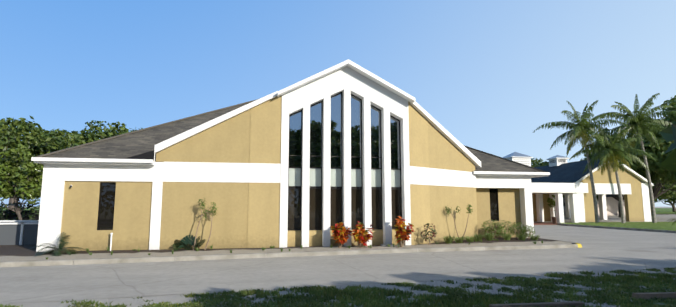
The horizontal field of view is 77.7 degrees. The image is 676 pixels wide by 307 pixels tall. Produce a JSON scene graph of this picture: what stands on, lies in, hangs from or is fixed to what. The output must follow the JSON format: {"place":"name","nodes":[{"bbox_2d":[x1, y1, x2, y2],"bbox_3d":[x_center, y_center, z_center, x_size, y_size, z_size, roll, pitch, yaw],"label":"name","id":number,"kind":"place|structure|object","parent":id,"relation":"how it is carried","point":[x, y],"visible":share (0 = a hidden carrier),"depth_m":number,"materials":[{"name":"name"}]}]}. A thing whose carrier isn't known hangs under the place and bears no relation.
{"place":"outdoors","nodes":[
{"label":"outdoors","id":0,"kind":"place"},
{"bbox_2d":[36,96,533,251],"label":"church walls","id":1,"kind":"structure","parent":0,"point":[231,168],"depth_m":17.38,"materials":[{"name":"beige paint"}]},
{"bbox_2d":[31,59,549,174],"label":"roof trim","id":2,"kind":"structure","parent":1,"relation":"attached to","point":[438,126],"depth_m":18.16,"materials":[{"name":"white paint"}]},
{"bbox_2d":[34,99,547,177],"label":"roof","id":3,"kind":"structure","parent":1,"relation":"on","point":[139,144],"depth_m":18.75,"materials":[{"name":"grey"}]},
{"bbox_2d":[97,182,498,229],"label":"wing windows","id":4,"kind":"structure","parent":1,"relation":"in","point":[106,206],"depth_m":16.64,"materials":[{"name":"black glass"}]},
{"bbox_2d":[279,66,410,247],"bbox_3d":[0.351,-0.019,18.656,5.746,8.090,0.480,1,-7,-10],"label":"church bay","id":5,"kind":"object","parent":1,"relation":"attached to","point":[357,121],"visible":0.92,"depth_m":18.59,"materials":[{"name":"white paint"}]},
{"bbox_2d":[0,215,675,303],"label":"road pavement","id":6,"kind":"structure","parent":0,"point":[603,249],"depth_m":12.66,"materials":[{"name":"grey asphalt"}]},
{"bbox_2d":[534,222,556,224],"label":"paver walk","id":7,"kind":"structure","parent":6,"relation":"on","point":[550,223],"depth_m":43.54,"materials":[{"name":"brick"}]},
{"bbox_2d":[535,161,597,206],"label":"tree","id":8,"kind":"object","parent":6,"relation":"on","point":[545,163],"depth_m":69.14,"materials":[{"name":"green plant"}]},
{"bbox_2d":[534,158,653,221],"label":"building","id":9,"kind":"structure","parent":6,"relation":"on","point":[634,188],"depth_m":46.34,"materials":[{"name":"beige paint"}]},
{"bbox_2d":[502,152,569,166],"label":"roof cupolas","id":10,"kind":"object","parent":9,"relation":"on","point":[556,160],"visible":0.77,"depth_m":62.06,"materials":[{"name":"white paint"}]},
{"bbox_2d":[580,127,659,217],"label":"tree","id":11,"kind":"object","parent":6,"relation":"on","point":[654,179],"depth_m":60.81,"materials":[{"name":"green plant"}]},
{"bbox_2d":[649,173,675,215],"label":"tree","id":12,"kind":"object","parent":6,"relation":"on","point":[656,189],"depth_m":71.15,"materials":[{"name":"green plant"}]},
{"bbox_2d":[0,207,675,306],"bbox_3d":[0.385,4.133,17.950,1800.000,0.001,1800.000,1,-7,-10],"label":"terrain","id":13,"kind":"structure","parent":0,"point":[140,301],"depth_m":8.97,"materials":[{"name":"green plant"}]},
{"bbox_2d":[0,237,571,260],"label":"soil bed","id":14,"kind":"object","parent":13,"relation":"on","point":[15,253],"depth_m":16.28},
{"bbox_2d":[0,220,38,244],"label":"fence","id":15,"kind":"object","parent":14,"relation":"on","point":[18,232],"visible":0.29,"depth_m":18.68,"materials":[{"name":"grey"}]},
{"bbox_2d":[0,202,39,219],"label":"hedge","id":16,"kind":"object","parent":14,"relation":"on","point":[30,214],"visible":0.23,"depth_m":25.06,"materials":[{"name":"green plant"}]},
{"bbox_2d":[0,144,43,219],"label":"magnolia tree","id":17,"kind":"object","parent":14,"relation":"on","point":[22,174],"visible":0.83,"depth_m":23.40,"materials":[{"name":"green plant"}]},
{"bbox_2d":[0,116,77,209],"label":"oak tree","id":18,"kind":"object","parent":14,"relation":"on","point":[37,141],"visible":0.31,"depth_m":34.96,"materials":[{"name":"green plant"}]},
{"bbox_2d":[28,232,86,256],"bbox_3d":[-10.069,3.352,15.114,1.691,0.969,1.742,-5,-9,37],"label":"sago palm","id":19,"kind":"object","parent":14,"relation":"on","point":[60,245],"visible":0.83,"depth_m":14.98,"materials":[{"name":"green plant"}]},
{"bbox_2d":[62,120,142,147],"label":"oak tree","id":20,"kind":"object","parent":14,"relation":"on","point":[84,137],"visible":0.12,"depth_m":40.82,"materials":[{"name":"green plant"}]},
{"bbox_2d":[110,233,112,250],"bbox_3d":[-8.785,3.415,16.250,0.078,0.680,0.078,5,-8,-33],"label":"pvc pipe","id":21,"kind":"object","parent":14,"relation":"on","point":[111,241],"visible":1,"depth_m":16.23,"materials":[{"name":"white plastic"}]},
{"bbox_2d":[172,235,205,250],"bbox_3d":[-5.859,3.499,16.459,1.239,0.609,1.089,1,-7,-10],"label":"shrub","id":22,"kind":"object","parent":14,"relation":"on","point":[181,244],"visible":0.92,"depth_m":16.51,"materials":[{"name":"green plant"}]},
{"bbox_2d":[193,197,216,248],"bbox_3d":[-5.267,2.775,16.653,0.854,2.063,0.426,1,-7,-10],"label":"myrtle tree","id":23,"kind":"object","parent":14,"relation":"on","point":[202,204],"visible":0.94,"depth_m":16.64,"materials":[{"name":"green plant"}]},
{"bbox_2d":[202,208,216,249],"bbox_3d":[-5.111,2.925,16.683,0.615,1.777,0.433,6,-9,-38],"label":"myrtle tree","id":24,"kind":"object","parent":14,"relation":"on","point":[211,211],"visible":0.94,"depth_m":16.68,"materials":[{"name":"green plant"}]},
{"bbox_2d":[330,222,351,247],"bbox_3d":[0.180,3.368,17.358,0.791,1.058,0.963,-6,-9,41],"label":"croton plant","id":25,"kind":"object","parent":14,"relation":"on","point":[340,234],"visible":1,"depth_m":17.25,"materials":[{"name":"red plant"}]},
{"bbox_2d":[349,221,373,247],"bbox_3d":[1.032,3.368,17.455,1.067,1.086,0.887,5,-9,-37],"label":"croton plant","id":26,"kind":"object","parent":14,"relation":"on","point":[361,235],"visible":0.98,"depth_m":17.37,"materials":[{"name":"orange plant"}]},
{"bbox_2d":[394,216,414,246],"bbox_3d":[2.784,3.307,17.779,0.894,1.282,0.937,-3,-8,23],"label":"croton plant","id":27,"kind":"object","parent":14,"relation":"on","point":[402,234],"visible":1,"depth_m":17.68,"materials":[{"name":"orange plant"}]},
{"bbox_2d":[421,223,437,244],"bbox_3d":[4.054,3.564,18.580,0.805,0.977,0.843,-1,-7,8],"label":"shrub","id":28,"kind":"object","parent":14,"relation":"on","point":[430,235],"visible":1,"depth_m":18.54,"materials":[{"name":"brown plant"}]},
{"bbox_2d":[441,235,457,243],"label":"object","id":29,"kind":"object","parent":14,"relation":"on","point":[449,239],"visible":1,"depth_m":19.27,"materials":[{"name":"green plant"}]},
{"bbox_2d":[445,203,472,236],"bbox_3d":[5.844,3.318,20.141,1.458,1.862,0.501,1,-7,-10],"label":"myrtle tree","id":30,"kind":"object","parent":14,"relation":"on","point":[467,208],"visible":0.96,"depth_m":20.21,"materials":[{"name":"green plant"}]},
{"bbox_2d":[453,236,465,242],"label":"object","id":31,"kind":"object","parent":14,"relation":"on","point":[460,240],"visible":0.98,"depth_m":19.52,"materials":[{"name":"green plant"}]},
{"bbox_2d":[466,235,476,241],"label":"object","id":32,"kind":"object","parent":14,"relation":"on","point":[471,239],"visible":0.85,"depth_m":20.15,"materials":[{"name":"green plant"}]},
{"bbox_2d":[471,233,484,240],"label":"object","id":33,"kind":"object","parent":14,"relation":"on","point":[479,237],"visible":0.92,"depth_m":20.56,"materials":[{"name":"green plant"}]},
{"bbox_2d":[483,233,496,240],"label":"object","id":34,"kind":"object","parent":14,"relation":"on","point":[489,237],"visible":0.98,"depth_m":20.88,"materials":[{"name":"green plant"}]},
{"bbox_2d":[481,219,501,238],"bbox_3d":[8.021,3.881,21.799,1.181,1.148,1.093,1,-7,-10],"label":"viburnum shrub","id":35,"kind":"object","parent":14,"relation":"on","point":[492,226],"visible":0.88,"depth_m":21.68,"materials":[{"name":"green plant"}]},
{"bbox_2d":[488,224,502,238],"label":"viburnum shrub","id":36,"kind":"object","parent":14,"relation":"on","point":[490,229],"visible":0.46,"depth_m":22.09,"materials":[{"name":"green plant"}]},
{"bbox_2d":[495,220,513,235],"bbox_3d":[8.778,3.951,22.100,1.184,1.082,1.187,1,-7,-10],"label":"viburnum shrub","id":37,"kind":"object","parent":14,"relation":"on","point":[506,227],"visible":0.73,"depth_m":21.93,"materials":[{"name":"green plant"}]},
{"bbox_2d":[501,233,514,239],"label":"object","id":38,"kind":"object","parent":14,"relation":"on","point":[507,236],"visible":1,"depth_m":21.11,"materials":[{"name":"green plant"}]},
{"bbox_2d":[509,221,526,238],"bbox_3d":[9.406,4.018,22.069,1.028,0.935,0.897,1,-7,-10],"label":"viburnum shrub","id":39,"kind":"object","parent":14,"relation":"on","point":[518,228],"visible":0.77,"depth_m":22.00,"materials":[{"name":"green plant"}]},
{"bbox_2d":[515,234,529,239],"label":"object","id":40,"kind":"object","parent":14,"relation":"on","point":[521,237],"visible":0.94,"depth_m":21.20,"materials":[{"name":"green plant"}]},
{"bbox_2d":[517,225,535,238],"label":"viburnum shrub","id":41,"kind":"object","parent":14,"relation":"on","point":[530,230],"visible":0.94,"depth_m":22.00,"materials":[{"name":"green plant"}]},
{"bbox_2d":[529,234,543,239],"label":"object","id":42,"kind":"object","parent":14,"relation":"on","point":[534,237],"visible":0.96,"depth_m":21.18,"materials":[{"name":"green plant"}]},
{"bbox_2d":[0,238,581,266],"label":"building kerb","id":43,"kind":"structure","parent":13,"relation":"on","point":[193,257],"depth_m":15.30,"materials":[{"name":"concrete"}]},
{"bbox_2d":[489,292,675,306],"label":"wheel stops","id":44,"kind":"object","parent":13,"relation":"on","point":[636,295],"visible":0.82,"depth_m":7.74,"materials":[{"name":"concrete"}]},
{"bbox_2d":[659,124,675,184],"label":"tree","id":45,"kind":"object","parent":13,"relation":"on","point":[668,134],"visible":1,"depth_m":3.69,"materials":[{"name":"green plant"}]},
{"bbox_2d":[0,0,675,206],"label":"sky","id":46,"kind":"structure","parent":0,"point":[491,73],"materials":[{"name":"blue"}]},
{"bbox_2d":[3,208,674,213],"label":"lawn","id":47,"kind":"structure","parent":0,"point":[663,210],"depth_m":155.25,"materials":[{"name":"green plant"}]},
{"bbox_2d":[531,158,543,166],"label":"tree","id":48,"kind":"object","parent":47,"relation":"on","point":[536,162],"visible":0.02,"depth_m":99.89,"materials":[{"name":"green plant"}]},
{"bbox_2d":[531,178,624,221],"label":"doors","id":49,"kind":"structure","parent":47,"relation":"on","point":[612,205],"depth_m":50.65,"materials":[{"name":"beige paint"}]},
{"bbox_2d":[652,182,675,199],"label":"tree","id":50,"kind":"object","parent":47,"relation":"on","point":[670,194],"visible":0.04,"depth_m":87.55,"materials":[{"name":"green plant"}]},
{"bbox_2d":[654,195,675,211],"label":"tree row","id":51,"kind":"object","parent":47,"relation":"on","point":[673,199],"visible":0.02,"depth_m":112.27,"materials":[{"name":"green plant"}]},
{"bbox_2d":[557,222,675,232],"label":"island lawn","id":52,"kind":"structure","parent":0,"point":[667,227],"depth_m":36.97,"materials":[{"name":"green plant"}]},
{"bbox_2d":[531,183,587,222],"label":"entrance portico","id":53,"kind":"structure","parent":52,"relation":"on","point":[557,190],"depth_m":43.06,"materials":[{"name":"white paint"}]},
{"bbox_2d":[534,100,628,222],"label":"queen palm","id":54,"kind":"object","parent":52,"relation":"on","point":[583,130],"visible":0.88,"depth_m":43.91,"materials":[{"name":"green plant"}]},
{"bbox_2d":[569,125,654,222],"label":"queen palm","id":55,"kind":"object","parent":52,"relation":"on","point":[612,153],"visible":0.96,"depth_m":42.08,"materials":[{"name":"green plant"}]},
{"bbox_2d":[592,93,675,222],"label":"queen palm","id":56,"kind":"object","parent":52,"relation":"on","point":[639,123],"visible":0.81,"depth_m":43.79,"materials":[{"name":"green plant"}]},
{"bbox_2d":[622,95,675,190],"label":"tree","id":57,"kind":"object","parent":52,"relation":"on","point":[659,155],"visible":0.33,"depth_m":54.55,"materials":[{"name":"green plant"}]},
{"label":"tree pot","id":58,"kind":"object","parent":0,"visible":0},
{"bbox_2d":[547,195,555,216],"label":"potted tree","id":59,"kind":"object","parent":58,"relation":"on","point":[552,203],"visible":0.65,"depth_m":44.30,"materials":[{"name":"green plant"}]}
]}

